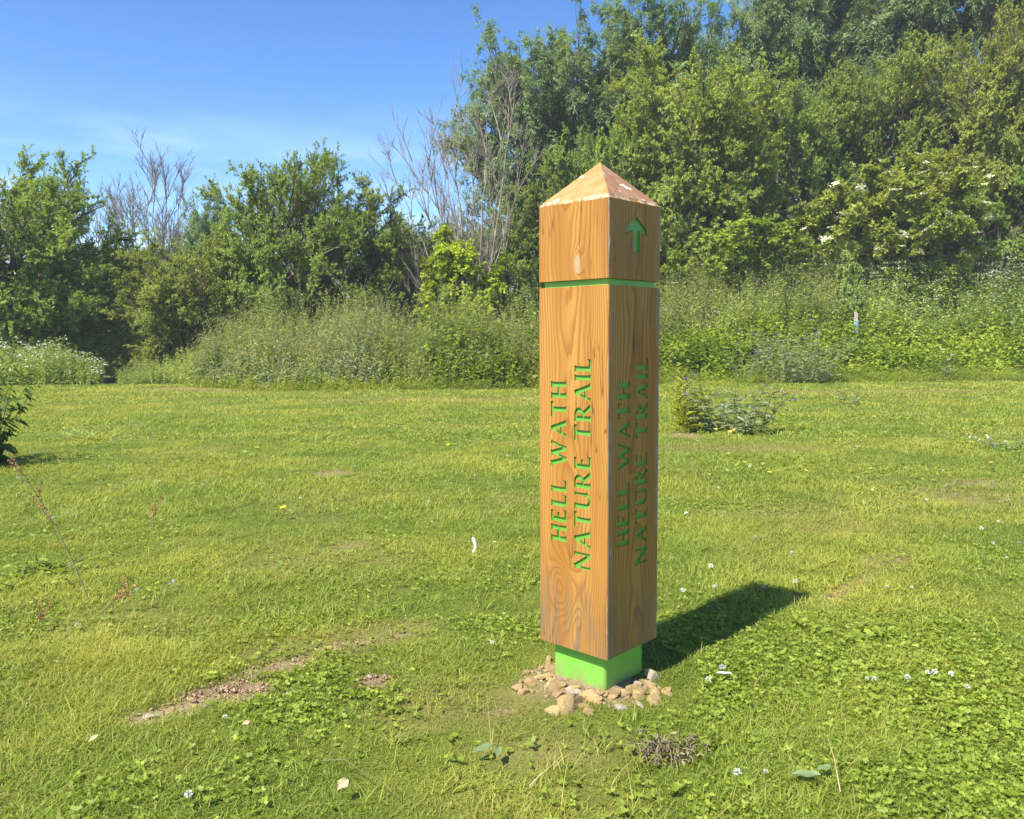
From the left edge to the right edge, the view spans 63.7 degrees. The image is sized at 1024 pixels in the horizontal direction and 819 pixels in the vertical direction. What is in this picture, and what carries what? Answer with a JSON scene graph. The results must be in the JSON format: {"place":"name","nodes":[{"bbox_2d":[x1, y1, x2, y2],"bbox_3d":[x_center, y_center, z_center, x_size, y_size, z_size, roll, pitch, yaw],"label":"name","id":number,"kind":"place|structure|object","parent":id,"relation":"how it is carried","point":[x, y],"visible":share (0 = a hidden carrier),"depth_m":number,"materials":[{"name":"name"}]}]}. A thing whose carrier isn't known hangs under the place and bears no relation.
{"place":"outdoors","nodes":[
{"label":"outdoors","id":0,"kind":"place"},
{"bbox_2d":[0,0,991,339],"label":"sky","id":1,"kind":"structure","parent":0,"point":[237,81],"materials":[{"name":"blue"}]},
{"bbox_2d":[0,286,1023,818],"bbox_3d":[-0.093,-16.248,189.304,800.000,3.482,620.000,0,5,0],"label":"ground","id":2,"kind":"structure","parent":0,"point":[484,718],"depth_m":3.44,"materials":[{"name":"plant"}]},
{"bbox_2d":[0,368,43,466],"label":"nettle plant","id":3,"kind":"object","parent":2,"relation":"on","point":[4,446],"visible":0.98,"depth_m":7.37,"materials":[{"name":"green plant"}]},
{"bbox_2d":[34,593,51,631],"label":"dock stalk","id":4,"kind":"object","parent":2,"relation":"on","point":[40,617],"visible":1,"depth_m":3.14,"materials":[{"name":"plant"}]},
{"bbox_2d":[6,451,89,601],"bbox_3d":[-1.974,0.497,3.475,0.344,0.652,0.101,1,5,14],"label":"dock stalk","id":5,"kind":"object","parent":2,"relation":"on","point":[38,495],"visible":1,"depth_m":3.47,"materials":[{"name":"plant"}]},
{"bbox_2d":[0,547,102,592],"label":"weed","id":6,"kind":"object","parent":2,"relation":"on","point":[41,565],"visible":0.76,"depth_m":3.92,"materials":[{"name":"green plant"}]},
{"bbox_2d":[0,335,105,385],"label":"weed mound","id":7,"kind":"object","parent":2,"relation":"on","point":[64,368],"visible":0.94,"depth_m":21.27,"materials":[{"name":"green plant"}]},
{"bbox_2d":[0,144,159,380],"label":"hawthorn","id":8,"kind":"object","parent":2,"relation":"on","point":[44,310],"visible":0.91,"depth_m":24.88,"materials":[{"name":"green plant"}]},
{"bbox_2d":[41,425,145,441],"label":"grass tuft","id":9,"kind":"object","parent":2,"relation":"on","point":[92,434],"visible":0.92,"depth_m":9.38,"materials":[{"name":"green plant"}]},
{"bbox_2d":[8,244,186,379],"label":"hawthorn","id":10,"kind":"object","parent":2,"relation":"on","point":[125,325],"depth_m":31.67,"materials":[{"name":"green plant"}]},
{"bbox_2d":[102,573,137,612],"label":"dock stalk","id":11,"kind":"object","parent":2,"relation":"on","point":[120,596],"visible":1,"depth_m":3.35,"materials":[{"name":"plant"}]},
{"bbox_2d":[104,274,173,375],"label":"hawthorn","id":12,"kind":"object","parent":2,"relation":"on","point":[115,362],"depth_m":37.88,"materials":[{"name":"green plant"}]},
{"bbox_2d":[143,713,158,718],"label":"stone","id":13,"kind":"object","parent":2,"relation":"on","point":[150,716],"visible":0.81,"depth_m":2.44,"materials":[{"name":"stone"}]},
{"bbox_2d":[73,125,232,370],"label":"dead tree","id":14,"kind":"object","parent":2,"relation":"on","point":[132,199],"visible":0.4,"depth_m":41.85,"materials":[{"name":"wood"}]},
{"bbox_2d":[148,492,167,530],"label":"dock stalk","id":15,"kind":"object","parent":2,"relation":"on","point":[153,514],"visible":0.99,"depth_m":4.78,"materials":[{"name":"plant"}]},
{"bbox_2d":[115,345,207,384],"bbox_3d":[-9.265,-1.123,21.827,3.581,1.287,2.838,0,5,0],"label":"weed clump","id":16,"kind":"object","parent":2,"relation":"on","point":[166,375],"visible":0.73,"depth_m":21.52,"materials":[{"name":"green plant"}]},
{"bbox_2d":[101,225,253,379],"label":"hawthorn","id":17,"kind":"object","parent":2,"relation":"on","point":[179,292],"visible":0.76,"depth_m":24.50,"materials":[{"name":"green plant"}]},
{"bbox_2d":[184,790,192,806],"bbox_3d":[-0.769,0.923,1.952,0.021,0.053,0.022,23,18,12],"label":"white clover","id":18,"kind":"object","parent":2,"relation":"on","point":[186,794],"visible":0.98,"depth_m":1.95,"materials":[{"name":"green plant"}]},
{"bbox_2d":[179,184,236,337],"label":"ash sapling","id":19,"kind":"object","parent":2,"relation":"on","point":[198,227],"visible":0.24,"depth_m":29.11,"materials":[{"name":"green plant"}]},
{"bbox_2d":[157,239,305,343],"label":"hawthorn","id":20,"kind":"object","parent":2,"relation":"on","point":[204,311],"visible":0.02,"depth_m":39.27,"materials":[{"name":"green plant"}]},
{"bbox_2d":[192,137,366,341],"bbox_3d":[-6.750,-4.947,25.636,5.492,7.561,5.337,4,6,38],"label":"hawthorn","id":21,"kind":"object","parent":2,"relation":"on","point":[239,256],"visible":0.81,"depth_m":24.81,"materials":[{"name":"green plant"}]},
{"bbox_2d":[183,297,391,388],"bbox_3d":[-5.914,-1.589,20.262,6.459,2.317,3.139,1,5,12],"label":"thistle stand","id":22,"kind":"object","parent":2,"relation":"on","point":[349,356],"visible":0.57,"depth_m":19.30,"materials":[{"name":"green plant"}]},
{"bbox_2d":[337,777,348,789],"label":"dead leaf","id":23,"kind":"object","parent":2,"relation":"on","point":[342,782],"visible":1,"depth_m":1.97,"materials":[{"name":"plant"}]},
{"bbox_2d":[275,169,436,341],"bbox_3d":[-5.096,-4.504,26.770,5.718,6.122,5.226,-3,6,-32],"label":"hawthorn","id":24,"kind":"object","parent":2,"relation":"on","point":[381,276],"visible":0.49,"depth_m":25.73,"materials":[{"name":"green plant"}]},
{"bbox_2d":[324,759,394,794],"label":"twig","id":25,"kind":"object","parent":2,"relation":"on","point":[361,771],"visible":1,"depth_m":2.02,"materials":[{"name":"wood"}]},
{"bbox_2d":[184,372,539,389],"bbox_3d":[-2.307,-0.750,19.903,12.246,0.719,3.465,0,5,0],"label":"grass fringe","id":26,"kind":"object","parent":2,"relation":"on","point":[370,386],"depth_m":18.62,"materials":[{"name":"green plant"}]},
{"bbox_2d":[194,345,539,389],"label":"dock leaves","id":27,"kind":"object","parent":2,"relation":"on","point":[393,375],"visible":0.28,"depth_m":19.03,"materials":[{"name":"green plant"}]},
{"bbox_2d":[117,635,647,724],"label":"soil crumbs","id":28,"kind":"object","parent":2,"relation":"on","point":[259,689],"visible":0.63,"depth_m":2.62,"materials":[{"name":"soil"}]},
{"bbox_2d":[331,258,489,356],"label":"dead branches","id":29,"kind":"object","parent":2,"relation":"on","point":[395,295],"visible":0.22,"depth_m":23.94,"materials":[{"name":"grey wood"}]},
{"bbox_2d":[347,214,485,345],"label":"hawthorn","id":30,"kind":"object","parent":2,"relation":"on","point":[429,248],"visible":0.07,"depth_m":27.43,"materials":[{"name":"green plant"}]},
{"bbox_2d":[338,251,512,342],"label":"hawthorn","id":31,"kind":"object","parent":2,"relation":"on","point":[395,283],"depth_m":41.48,"materials":[{"name":"green plant"}]},
{"bbox_2d":[176,270,675,386],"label":"nettle bank","id":32,"kind":"structure","parent":2,"relation":"on","point":[267,327],"depth_m":20.06,"materials":[{"name":"green plant"}]},
{"bbox_2d":[365,43,553,314],"bbox_3d":[-1.874,-6.277,26.306,5.578,9.496,4.238,-2,5,-20],"label":"dead tree","id":33,"kind":"object","parent":2,"relation":"on","point":[483,240],"visible":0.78,"depth_m":25.86,"materials":[{"name":"grey wood"}]},
{"bbox_2d":[412,224,510,343],"bbox_3d":[-1.374,-3.155,23.977,3.071,4.653,2.768,1,5,15],"label":"yellow bush","id":34,"kind":"object","parent":2,"relation":"on","point":[462,264],"visible":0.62,"depth_m":23.69,"materials":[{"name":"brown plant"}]},
{"bbox_2d":[472,537,476,552],"bbox_3d":[-0.197,0.708,4.289,0.031,0.091,0.023,0,5,0],"label":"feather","id":35,"kind":"object","parent":2,"relation":"on","point":[474,542],"visible":0.91,"depth_m":4.28,"materials":[{"name":"white"}]},
{"bbox_2d":[473,743,492,752],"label":"broad leaf","id":36,"kind":"object","parent":2,"relation":"on","point":[485,747],"visible":1,"depth_m":2.16,"materials":[{"name":"plant"}]},
{"bbox_2d":[494,746,501,756],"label":"broad leaf","id":37,"kind":"object","parent":2,"relation":"on","point":[497,751],"visible":1,"depth_m":2.14,"materials":[{"name":"plant"}]},
{"bbox_2d":[455,202,543,340],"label":"hawthorn","id":38,"kind":"object","parent":2,"relation":"on","point":[523,268],"visible":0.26,"depth_m":29.61,"materials":[{"name":"green plant"}]},
{"bbox_2d":[427,2,590,329],"bbox_3d":[0.166,-8.940,33.331,6.780,14.031,6.814,-3,5,-24],"label":"ash tree","id":39,"kind":"object","parent":2,"relation":"on","point":[513,140],"visible":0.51,"depth_m":31.93,"materials":[{"name":"green plant"}]},
{"bbox_2d":[0,411,1023,818],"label":"clover leaves","id":40,"kind":"object","parent":2,"relation":"on","point":[936,683],"visible":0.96,"depth_m":2.65,"materials":[{"name":"green plant"}]},
{"bbox_2d":[511,683,522,691],"bbox_3d":[0.017,0.881,2.606,0.041,0.025,0.030,-5,29,-34],"label":"stone chip","id":41,"kind":"object","parent":2,"relation":"on","point":[516,687],"visible":0.81,"depth_m":2.60,"materials":[{"name":"stone"}]},
{"bbox_2d":[518,688,529,695],"bbox_3d":[0.036,0.881,2.571,0.040,0.027,0.024,-15,20,-19],"label":"stone chip","id":42,"kind":"object","parent":2,"relation":"on","point":[522,691],"visible":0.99,"depth_m":2.56,"materials":[{"name":"stone"}]},
{"bbox_2d":[523,676,537,683],"bbox_3d":[0.063,0.877,2.654,0.052,0.028,0.052,-4,13,-42],"label":"stone","id":43,"kind":"object","parent":2,"relation":"on","point":[532,677],"visible":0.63,"depth_m":2.65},
{"bbox_2d":[526,678,536,685],"bbox_3d":[0.063,0.874,2.630,0.040,0.027,0.024,26,13,34],"label":"stone chip","id":44,"kind":"object","parent":2,"relation":"on","point":[530,682],"visible":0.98,"depth_m":2.62,"materials":[{"name":"stone"}]},
{"bbox_2d":[412,298,662,388],"bbox_3d":[1.070,-1.694,20.792,7.533,2.347,3.376,-3,5,-25],"label":"bindweed patch","id":45,"kind":"object","parent":2,"relation":"on","point":[497,370],"visible":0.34,"depth_m":19.11,"materials":[{"name":"green plant"}]},
{"bbox_2d":[533,673,553,679],"bbox_3d":[0.104,0.872,2.683,0.092,0.033,0.045,-2,5,-16],"label":"stone","id":46,"kind":"object","parent":2,"relation":"on","point":[545,675],"visible":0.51,"depth_m":2.67,"materials":[{"name":"stone"}]},
{"bbox_2d":[529,755,562,786],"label":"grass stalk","id":47,"kind":"object","parent":2,"relation":"on","point":[543,772],"visible":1,"depth_m":2.00,"materials":[{"name":"beige plant"}]},
{"bbox_2d":[547,664,554,671],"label":"stone chip","id":48,"kind":"object","parent":2,"relation":"on","point":[551,667],"visible":0.67,"depth_m":2.71,"materials":[{"name":"stone"}]},
{"bbox_2d":[544,705,559,715],"bbox_3d":[0.119,0.898,2.437,0.075,0.030,0.055,-24,23,16],"label":"stone","id":49,"kind":"object","parent":2,"relation":"on","point":[555,709],"visible":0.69,"depth_m":2.43,"materials":[{"name":"stone"}]},
{"bbox_2d":[549,679,560,684],"bbox_3d":[0.139,0.867,2.603,0.044,0.030,0.026,10,-24,-19],"label":"stone chip","id":50,"kind":"object","parent":2,"relation":"on","point":[554,681],"visible":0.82,"depth_m":2.60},
{"bbox_2d":[490,144,626,329],"bbox_3d":[1.964,-5.795,30.804,5.659,7.830,5.607,-1,5,-9],"label":"hawthorn","id":51,"kind":"object","parent":2,"relation":"on","point":[528,204],"visible":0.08,"depth_m":29.84,"materials":[{"name":"green plant"}]},
{"bbox_2d":[555,691,564,697],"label":"stone chip","id":52,"kind":"object","parent":2,"relation":"on","point":[558,694],"visible":0.71,"depth_m":2.52,"materials":[{"name":"stone"}]},
{"bbox_2d":[557,681,566,687],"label":"stone chip","id":53,"kind":"object","parent":2,"relation":"on","point":[563,683],"visible":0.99,"depth_m":2.58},
{"bbox_2d":[557,693,582,714],"bbox_3d":[0.172,0.892,2.462,0.053,0.086,0.100,-18,-15,40],"label":"stone","id":54,"kind":"object","parent":2,"relation":"on","point":[567,702],"visible":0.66,"depth_m":2.44,"materials":[{"name":"stone"}]},
{"bbox_2d":[513,0,657,206],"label":"ash tree","id":55,"kind":"object","parent":2,"relation":"on","point":[599,104],"visible":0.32,"depth_m":32.36,"materials":[{"name":"green plant"}]},
{"bbox_2d":[578,689,593,698],"bbox_3d":[0.230,0.881,2.534,0.056,0.045,0.043,-5,35,-4],"label":"stone","id":56,"kind":"object","parent":2,"relation":"on","point":[583,694],"visible":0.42,"depth_m":2.52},
{"bbox_2d":[583,707,594,715],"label":"stone","id":57,"kind":"object","parent":2,"relation":"on","point":[588,712],"visible":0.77,"depth_m":2.42,"materials":[{"name":"stone"}]},
{"bbox_2d":[584,689,602,703],"bbox_3d":[0.248,0.889,2.513,0.049,0.058,0.080,-43,24,-25],"label":"stone","id":58,"kind":"object","parent":2,"relation":"on","point":[591,695],"visible":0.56,"depth_m":2.50,"materials":[{"name":"stone"}]},
{"bbox_2d":[593,696,602,705],"bbox_3d":[0.256,0.879,2.489,0.039,0.020,0.037,-34,-6,28],"label":"stone chip","id":59,"kind":"object","parent":2,"relation":"on","point":[598,700],"visible":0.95,"depth_m":2.48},
{"bbox_2d":[539,163,659,690],"bbox_3d":[0.278,0.114,2.631,0.271,1.765,0.271,4,7,43],"label":"marker post","id":60,"kind":"object","parent":2,"relation":"on","point":[599,263],"visible":1,"depth_m":2.53,"materials":[{"name":"brown wood"}]},
{"bbox_2d":[189,358,1023,391],"bbox_3d":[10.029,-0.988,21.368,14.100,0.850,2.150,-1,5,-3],"label":"long grass","id":61,"kind":"structure","parent":2,"relation":"on","point":[673,375],"depth_m":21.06,"materials":[{"name":"green plant"}]},
{"bbox_2d":[609,690,620,695],"bbox_3d":[0.318,0.868,2.522,0.038,0.021,0.039,10,-40,-28],"label":"stone chip","id":62,"kind":"object","parent":2,"relation":"on","point":[616,692],"visible":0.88,"depth_m":2.51,"materials":[{"name":"stone"}]},
{"bbox_2d":[547,104,686,262],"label":"hawthorn","id":63,"kind":"object","parent":2,"relation":"on","point":[611,159],"visible":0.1,"depth_m":28.79,"materials":[{"name":"green plant"}]},
{"bbox_2d":[614,703,627,710],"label":"stone","id":64,"kind":"object","parent":2,"relation":"on","point":[619,706],"visible":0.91,"depth_m":2.45,"materials":[{"name":"stone"}]},
{"bbox_2d":[619,689,631,697],"bbox_3d":[0.347,0.872,2.530,0.045,0.030,0.027,17,24,-34],"label":"stone chip","id":65,"kind":"object","parent":2,"relation":"on","point":[624,693],"visible":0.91,"depth_m":2.52,"materials":[{"name":"stone"}]},
{"bbox_2d":[625,684,637,691],"bbox_3d":[0.371,0.868,2.562,0.039,0.031,0.030,-9,16,2],"label":"stone chip","id":66,"kind":"object","parent":2,"relation":"on","point":[631,687],"visible":0.79,"depth_m":2.55,"materials":[{"name":"stone"}]},
{"bbox_2d":[632,693,643,700],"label":"stone","id":67,"kind":"object","parent":2,"relation":"on","point":[637,696],"visible":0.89,"depth_m":2.51,"materials":[{"name":"stone"}]},
{"bbox_2d":[644,668,658,679],"bbox_3d":[0.448,0.866,2.665,0.039,0.056,0.051,14,-6,-23],"label":"stone","id":68,"kind":"object","parent":2,"relation":"on","point":[650,675],"visible":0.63,"depth_m":2.65,"materials":[{"name":"stone"}]},
{"bbox_2d":[646,696,658,705],"bbox_3d":[0.429,0.885,2.499,0.038,0.026,0.052,-1,5,-5],"label":"stone","id":69,"kind":"object","parent":2,"relation":"on","point":[653,701],"visible":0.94,"depth_m":2.48,"materials":[{"name":"stone"}]},
{"bbox_2d":[649,686,660,695],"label":"stone","id":70,"kind":"object","parent":2,"relation":"on","point":[654,690],"visible":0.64,"depth_m":2.54,"materials":[{"name":"stone"}]},
{"bbox_2d":[648,694,661,700],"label":"stone","id":71,"kind":"object","parent":2,"relation":"on","point":[655,696],"visible":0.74,"depth_m":2.51,"materials":[{"name":"stone"}]},
{"bbox_2d":[577,0,753,231],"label":"ash tree","id":72,"kind":"object","parent":2,"relation":"on","point":[686,42],"visible":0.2,"depth_m":33.12,"materials":[{"name":"green plant"}]},
{"bbox_2d":[661,689,673,695],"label":"stone","id":73,"kind":"object","parent":2,"relation":"on","point":[663,691],"visible":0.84,"depth_m":2.55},
{"bbox_2d":[624,729,714,769],"bbox_3d":[0.420,0.886,2.174,0.256,0.067,0.176,0,5,0],"label":"withered plant","id":74,"kind":"object","parent":2,"relation":"on","point":[655,747],"visible":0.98,"depth_m":2.15,"materials":[{"name":"plant"}]},
{"bbox_2d":[654,238,700,300],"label":"shrub","id":75,"kind":"object","parent":2,"relation":"on","point":[674,254],"visible":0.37,"depth_m":27.15,"materials":[{"name":"green plant"}]},
{"bbox_2d":[666,363,723,433],"bbox_3d":[2.144,-0.138,9.723,0.713,0.839,0.734,0,5,0],"label":"dock plant","id":76,"kind":"object","parent":2,"relation":"on","point":[687,423],"visible":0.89,"depth_m":9.60,"materials":[{"name":"green plant"}]},
{"bbox_2d":[601,27,801,286],"bbox_3d":[6.454,-8.438,28.908,7.106,9.528,7.774,2,5,21],"label":"hawthorn","id":77,"kind":"object","parent":2,"relation":"on","point":[713,187],"visible":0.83,"depth_m":27.25,"materials":[{"name":"green plant"}]},
{"bbox_2d":[678,0,789,233],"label":"ash tree","id":78,"kind":"object","parent":2,"relation":"on","point":[717,34],"depth_m":37.60,"materials":[{"name":"green plant"}]},
{"bbox_2d":[733,767,741,779],"bbox_3d":[0.547,0.902,2.004,0.022,0.064,0.022,5,4,24],"label":"white clover","id":79,"kind":"object","parent":2,"relation":"on","point":[737,771],"visible":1,"depth_m":2.00,"materials":[{"name":"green plant"}]},
{"bbox_2d":[673,373,805,434],"bbox_3d":[2.629,-0.043,9.713,1.505,0.791,1.398,0,5,0],"label":"thistle","id":80,"kind":"object","parent":2,"relation":"on","point":[751,422],"visible":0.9,"depth_m":9.61,"materials":[{"name":"green plant"}]},
{"bbox_2d":[723,343,776,380],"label":"thistle","id":81,"kind":"object","parent":2,"relation":"on","point":[755,365],"visible":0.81,"depth_m":20.82,"materials":[{"name":"green plant"}]},
{"bbox_2d":[675,213,837,300],"bbox_3d":[7.830,-4.865,27.836,5.262,2.906,5.489,-2,5,-17],"label":"shrub","id":82,"kind":"object","parent":2,"relation":"on","point":[772,242],"visible":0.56,"depth_m":26.32,"materials":[{"name":"green plant"}]},
{"bbox_2d":[714,0,881,231],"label":"ash tree","id":83,"kind":"object","parent":2,"relation":"on","point":[774,29],"visible":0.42,"depth_m":33.10,"materials":[{"name":"green plant"}]},
{"bbox_2d":[718,35,886,262],"bbox_3d":[9.819,-8.302,29.930,6.442,8.644,6.260,3,6,35],"label":"hawthorn","id":84,"kind":"object","parent":2,"relation":"on","point":[809,168],"visible":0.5,"depth_m":28.34,"materials":[{"name":"green plant"}]},
{"bbox_2d":[747,326,860,382],"bbox_3d":[7.221,-1.359,20.470,2.895,1.485,2.590,-4,6,-36],"label":"thistle","id":85,"kind":"object","parent":2,"relation":"on","point":[785,356],"visible":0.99,"depth_m":20.06,"materials":[{"name":"green plant"}]},
{"bbox_2d":[793,770,820,776],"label":"broad leaf","id":86,"kind":"object","parent":2,"relation":"on","point":[807,773],"visible":1,"depth_m":2.02,"materials":[{"name":"plant"}]},
{"bbox_2d":[817,764,831,769],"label":"broad leaf","id":87,"kind":"object","parent":2,"relation":"on","point":[824,767],"visible":1,"depth_m":2.05,"materials":[{"name":"plant"}]},
{"bbox_2d":[828,738,840,791],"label":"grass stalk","id":88,"kind":"object","parent":2,"relation":"on","point":[835,766],"visible":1,"depth_m":1.99,"materials":[{"name":"beige plant"}]},
{"bbox_2d":[659,297,1023,380],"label":"bramble patch","id":89,"kind":"object","parent":2,"relation":"on","point":[706,351],"visible":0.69,"depth_m":22.91,"materials":[{"name":"green plant"}]},
{"bbox_2d":[833,381,862,404],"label":"thistle","id":90,"kind":"object","parent":2,"relation":"on","point":[853,399],"visible":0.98,"depth_m":13.63,"materials":[{"name":"green plant"}]},
{"bbox_2d":[832,250,865,326],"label":"sapling","id":91,"kind":"object","parent":2,"relation":"on","point":[852,289],"visible":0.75,"depth_m":24.68,"materials":[{"name":"green plant"}]},
{"bbox_2d":[792,607,905,644],"bbox_3d":[1.246,0.821,3.044,0.395,0.089,0.344,4,6,40],"label":"rosette","id":92,"kind":"object","parent":2,"relation":"on","point":[866,631],"visible":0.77,"depth_m":3.03,"materials":[{"name":"green plant"}]},
{"bbox_2d":[854,312,858,343],"bbox_3d":[10.036,-2.244,24.051,0.150,1.210,0.150,0,5,0],"label":"tree guard","id":93,"kind":"object","parent":2,"relation":"on","point":[856,317],"visible":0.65,"depth_m":23.99,"materials":[{"name":"white plastic"}]},
{"bbox_2d":[714,248,1023,350],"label":"nettle slope","id":94,"kind":"structure","parent":2,"relation":"on","point":[965,308],"depth_m":25.05,"materials":[{"name":"green plant"}]},
{"bbox_2d":[797,26,965,269],"bbox_3d":[13.532,-8.739,30.174,6.508,9.590,6.448,-1,5,-11],"label":"hawthorn","id":95,"kind":"object","parent":2,"relation":"on","point":[865,105],"visible":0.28,"depth_m":28.76,"materials":[{"name":"green plant"}]},
{"bbox_2d":[786,138,1002,300],"bbox_3d":[12.590,-6.140,27.779,6.772,5.516,6.586,-4,6,-40],"label":"elder","id":96,"kind":"object","parent":2,"relation":"on","point":[843,218],"visible":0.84,"depth_m":26.45,"materials":[{"name":"green plant"}]},
{"bbox_2d":[801,0,992,173],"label":"ash tree","id":97,"kind":"object","parent":2,"relation":"on","point":[914,14],"visible":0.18,"depth_m":33.27,"materials":[{"name":"green plant"}]},
{"bbox_2d":[798,229,1023,327],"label":"cow parsley","id":98,"kind":"object","parent":2,"relation":"on","point":[995,271],"visible":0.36,"depth_m":26.39,"materials":[{"name":"green plant"}]},
{"bbox_2d":[940,349,953,378],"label":"weed","id":99,"kind":"object","parent":2,"relation":"on","point":[945,371],"visible":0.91,"depth_m":20.77,"materials":[{"name":"green plant"}]},
{"bbox_2d":[874,0,1023,283],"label":"hawthorn","id":100,"kind":"object","parent":2,"relation":"on","point":[984,109],"visible":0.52,"depth_m":27.69,"materials":[{"name":"green plant"}]},
{"bbox_2d":[894,0,1023,139],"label":"ash tree","id":101,"kind":"object","parent":2,"relation":"on","point":[980,13],"visible":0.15,"depth_m":34.14,"materials":[{"name":"green plant"}]},
{"bbox_2d":[944,134,1023,286],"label":"hawthorn","id":102,"kind":"object","parent":2,"relation":"on","point":[996,213],"visible":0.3,"depth_m":27.23,"materials":[{"name":"green plant"}]},
{"bbox_2d":[958,216,1023,299],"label":"shrub","id":103,"kind":"object","parent":2,"relation":"on","point":[1014,235],"visible":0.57,"depth_m":27.00,"materials":[{"name":"green plant"}]},
{"bbox_2d":[969,435,1023,449],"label":"weed","id":104,"kind":"object","parent":2,"relation":"on","point":[1005,441],"visible":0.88,"depth_m":8.19,"materials":[{"name":"green plant"}]},
{"bbox_2d":[991,16,1023,256],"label":"hawthorn","id":105,"kind":"object","parent":2,"relation":"on","point":[1013,103],"visible":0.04,"depth_m":28.48,"materials":[{"name":"green plant"}]},
{"bbox_2d":[654,225,874,343],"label":"hogweed bank","id":106,"kind":"structure","parent":0,"point":[673,302],"depth_m":25.12,"materials":[{"name":"green plant"}]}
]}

